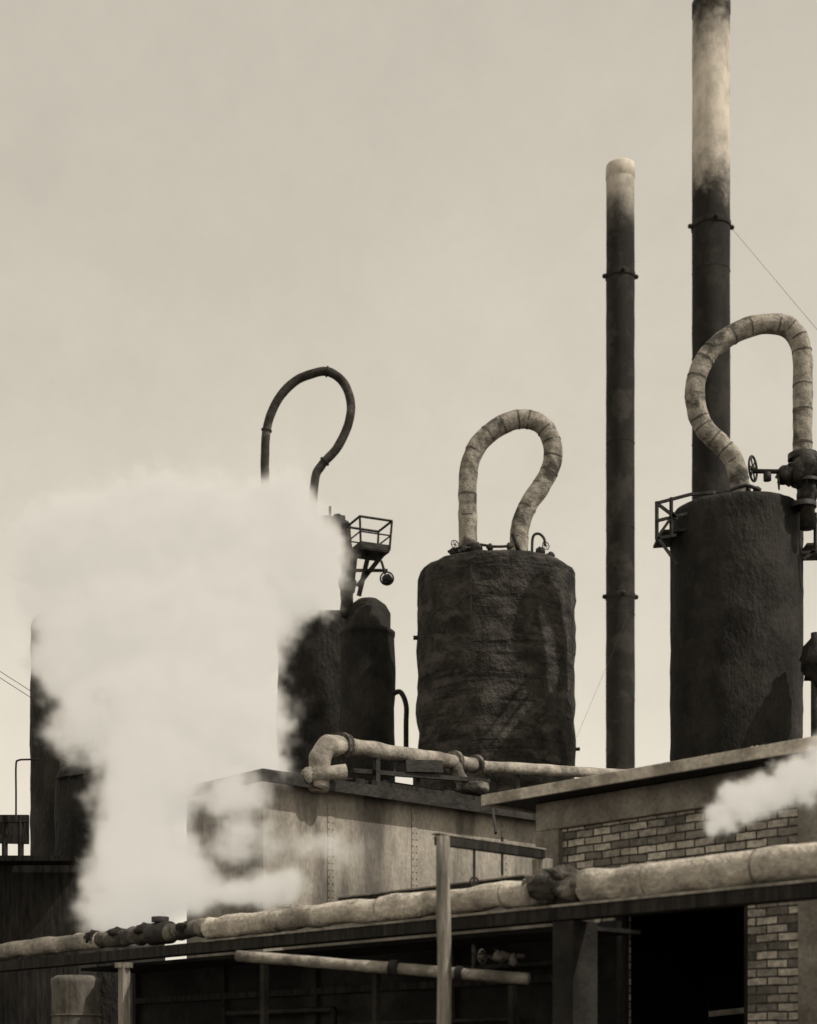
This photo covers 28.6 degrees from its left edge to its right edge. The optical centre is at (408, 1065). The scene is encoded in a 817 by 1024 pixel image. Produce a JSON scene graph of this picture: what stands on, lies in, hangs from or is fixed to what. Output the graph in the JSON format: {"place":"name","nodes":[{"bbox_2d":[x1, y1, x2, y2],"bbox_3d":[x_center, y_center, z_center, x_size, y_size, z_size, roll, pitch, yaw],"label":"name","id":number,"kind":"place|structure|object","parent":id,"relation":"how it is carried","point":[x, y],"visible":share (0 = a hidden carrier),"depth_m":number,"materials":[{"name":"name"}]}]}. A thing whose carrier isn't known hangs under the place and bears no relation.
{"place":"outdoors","nodes":[
{"label":"outdoors","id":0,"kind":"place"},
{"bbox_2d":[0,671,181,788],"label":"overhead wires","id":1,"kind":"object","parent":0,"point":[88,729],"visible":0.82,"depth_m":20.71,"materials":[{"name":"black metal"}]},
{"bbox_2d":[0,0,816,959],"label":"sky","id":2,"kind":"structure","parent":0,"point":[206,206],"materials":[{"name":"beige"}]},
{"bbox_2d":[600,916,630,1023],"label":"brick wall left pier","id":3,"kind":"structure","parent":0,"point":[607,919],"depth_m":14.23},
{"bbox_2d":[708,1008,743,1016],"bbox_3d":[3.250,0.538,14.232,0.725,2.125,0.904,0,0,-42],"label":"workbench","id":4,"kind":"object","parent":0,"point":[725,1012],"visible":0.27,"depth_m":14.19,"materials":[{"name":"brown wood"}]},
{"bbox_2d":[748,901,797,1023],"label":"brick wall","id":5,"kind":"structure","parent":0,"point":[773,963],"depth_m":12.84,"materials":[{"name":"grey brick"}]},
{"label":"ground","id":6,"kind":"structure","parent":0,"visible":0},
{"bbox_2d":[0,758,96,1023],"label":"dark shed","id":7,"kind":"structure","parent":6,"relation":"on","point":[48,895],"depth_m":22.00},
{"bbox_2d":[50,975,101,1023],"bbox_3d":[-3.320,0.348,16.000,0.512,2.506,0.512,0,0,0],"label":"steel drum","id":8,"kind":"object","parent":6,"relation":"on","point":[76,999],"visible":1,"depth_m":15.79,"materials":[{"name":"grey metal"}]},
{"bbox_2d":[29,607,165,960],"bbox_3d":[-5.814,-3.370,29.999,2.510,9.964,2.520,0,0,0],"label":"storage tank","id":9,"kind":"object","parent":6,"relation":"on","point":[103,668],"visible":0.57,"depth_m":28.98,"materials":[{"name":"metal"}]},
{"bbox_2d":[54,749,152,1023],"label":"storage tank","id":10,"kind":"object","parent":6,"relation":"on","point":[103,818],"visible":0.62,"depth_m":23.37,"materials":[{"name":"black metal"}]},
{"bbox_2d":[115,962,132,1023],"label":"timber post","id":11,"kind":"object","parent":6,"relation":"on","point":[123,992],"visible":1,"depth_m":15.37,"materials":[{"name":"grey wood"}]},
{"bbox_2d":[276,609,344,773],"bbox_3d":[-2.081,-4.971,40.992,2.648,13.192,2.641,0,0,0],"label":"insulated tank","id":12,"kind":"object","parent":6,"relation":"on","point":[308,693],"visible":0.28,"depth_m":39.84,"materials":[{"name":"black metal"}]},
{"bbox_2d":[260,366,354,641],"bbox_3d":[-2.512,-14.031,40.000,2.372,6.862,0.270,0,0,0],"label":"gooseneck pipe","id":13,"kind":"object","parent":12,"relation":"attached to","point":[331,454],"visible":0.95,"depth_m":39.91,"materials":[{"name":"black metal"}]},
{"bbox_2d":[171,768,535,957],"bbox_3d":[0.579,-0.885,19.776,7.140,4.970,1.740,0,0,-41],"label":"shed","id":14,"kind":"object","parent":6,"relation":"on","point":[260,840],"visible":0.27,"depth_m":17.74,"materials":[{"name":"steel"},{"name":"iron"}]},
{"bbox_2d":[301,732,625,795],"bbox_3d":[1.428,-3.619,20.371,0.561,1.332,8.255,0,0,38],"label":"overhead pipe","id":15,"kind":"object","parent":14,"relation":"attached to","point":[416,765],"visible":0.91,"depth_m":18.69,"materials":[{"name":"beige metal"}]},
{"bbox_2d":[81,875,640,1023],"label":"lean to shed","id":16,"kind":"object","parent":6,"relation":"on","point":[222,989],"visible":0.66,"depth_m":14.37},
{"bbox_2d":[0,842,816,1023],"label":"steam pipeline","id":17,"kind":"object","parent":16,"relation":"on","point":[564,900],"visible":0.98,"depth_m":11.60,"materials":[{"name":"cloth lagging"},{"name":"black iron"}]},
{"bbox_2d":[340,597,395,781],"bbox_3d":[-0.969,-4.731,37.999,1.334,12.680,1.348,0,0,0],"label":"storage tank","id":18,"kind":"object","parent":6,"relation":"on","point":[367,670],"visible":0.38,"depth_m":37.45,"materials":[{"name":"black metal"}]},
{"bbox_2d":[284,506,408,746],"bbox_3d":[-1.730,-10.065,37.867,3.409,6.255,1.130,0,0,29],"label":"vent pipe","id":19,"kind":"object","parent":18,"relation":"on","point":[335,525],"visible":0.95,"depth_m":37.70,"materials":[{"name":"black metal"}]},
{"bbox_2d":[346,515,393,596],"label":"service platform and lamp","id":20,"kind":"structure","parent":19,"relation":"attached to","point":[376,553],"depth_m":37.37,"materials":[{"name":"black metal"}]},
{"bbox_2d":[234,944,530,1023],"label":"drain pipe","id":21,"kind":"object","parent":6,"relation":"on","point":[389,968],"visible":0.98,"depth_m":12.71,"materials":[{"name":"black metal"}]},
{"bbox_2d":[432,808,552,1023],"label":"timber frame","id":22,"kind":"object","parent":6,"relation":"on","point":[444,842],"visible":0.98,"depth_m":12.07,"materials":[{"name":"grey wood"}]},
{"bbox_2d":[413,532,579,793],"bbox_3d":[1.980,-4.979,35.962,3.744,13.208,3.680,0,0,0],"label":"insulated tank","id":23,"kind":"object","parent":6,"relation":"on","point":[495,637],"visible":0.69,"depth_m":34.45,"materials":[{"name":"black metal"}]},
{"bbox_2d":[458,409,562,550],"bbox_3d":[2.290,-12.930,36.002,2.356,3.611,0.439,0,0,0],"label":"gooseneck pipe","id":24,"kind":"object","parent":23,"relation":"attached to","point":[490,432],"visible":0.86,"depth_m":35.82,"materials":[{"name":"fabric"}]},
{"bbox_2d":[577,158,638,768],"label":"smokestack","id":25,"kind":"object","parent":6,"relation":"on","point":[620,276],"visible":0.73,"depth_m":57.56,"materials":[{"name":"metal"}]},
{"bbox_2d":[563,795,797,870],"bbox_3d":[2.339,-1.780,13.663,0.240,0.720,2.540,0,0,-42],"label":"brick panel","id":26,"kind":"object","parent":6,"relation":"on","point":[746,826],"visible":0.5,"depth_m":13.50,"materials":[{"name":"grey brick"}]},
{"bbox_2d":[535,829,562,866],"bbox_3d":[1.368,-0.271,14.694,0.300,3.742,0.288,0,0,-42],"label":"corner pilaster","id":27,"kind":"object","parent":26,"relation":"attached to","point":[551,841],"visible":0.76,"depth_m":14.54,"materials":[{"name":"concrete"}]},
{"bbox_2d":[616,906,747,1023],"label":"door frame","id":28,"kind":"object","parent":26,"relation":"attached to","point":[625,975],"depth_m":14.08,"materials":[{"name":"black metal"}]},
{"bbox_2d":[653,448,816,761],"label":"insulated tank","id":29,"kind":"object","parent":6,"relation":"on","point":[743,663],"visible":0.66,"depth_m":31.84,"materials":[{"name":"black metal"}]},
{"bbox_2d":[684,313,812,490],"bbox_3d":[7.009,-13.520,33.001,2.646,3.910,0.428,0,0,0],"label":"gooseneck pipe","id":30,"kind":"object","parent":29,"relation":"attached to","point":[712,436],"visible":0.94,"depth_m":32.83,"materials":[{"name":"fabric"}]},
{"bbox_2d":[688,0,815,499],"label":"smokestack","id":31,"kind":"object","parent":6,"relation":"on","point":[710,226],"visible":0.45,"depth_m":57.41,"materials":[{"name":"metal"}]},
{"bbox_2d":[798,791,816,1023],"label":"bay pilaster","id":32,"kind":"object","parent":6,"relation":"on","point":[807,927],"visible":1,"depth_m":12.53,"materials":[{"name":"concrete"}]},
{"bbox_3d":[4.712,-0.270,11.035,0.240,3.740,3.800,0,0,-42],"label":"brick wall of the far bay","id":33,"kind":"object","parent":6,"relation":"on","visible":0},
{"bbox_2d":[536,758,816,831],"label":"frieze","id":34,"kind":"object","parent":33,"relation":"on","point":[762,783],"visible":0.76,"depth_m":13.45,"materials":[{"name":"concrete"}]},
{"bbox_2d":[493,749,816,810],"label":"roof slab","id":35,"kind":"structure","parent":34,"relation":"on","point":[528,804],"depth_m":13.47,"materials":[{"name":"grey concrete"}]},
{"bbox_2d":[481,795,535,813],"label":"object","id":36,"kind":"structure","parent":35,"relation":"attached to","point":[513,809],"depth_m":14.93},
{"bbox_2d":[483,736,816,805],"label":"roof fascia","id":37,"kind":"structure","parent":35,"relation":"attached to","point":[733,756],"depth_m":13.18,"materials":[{"name":"grey concrete"}]}
]}

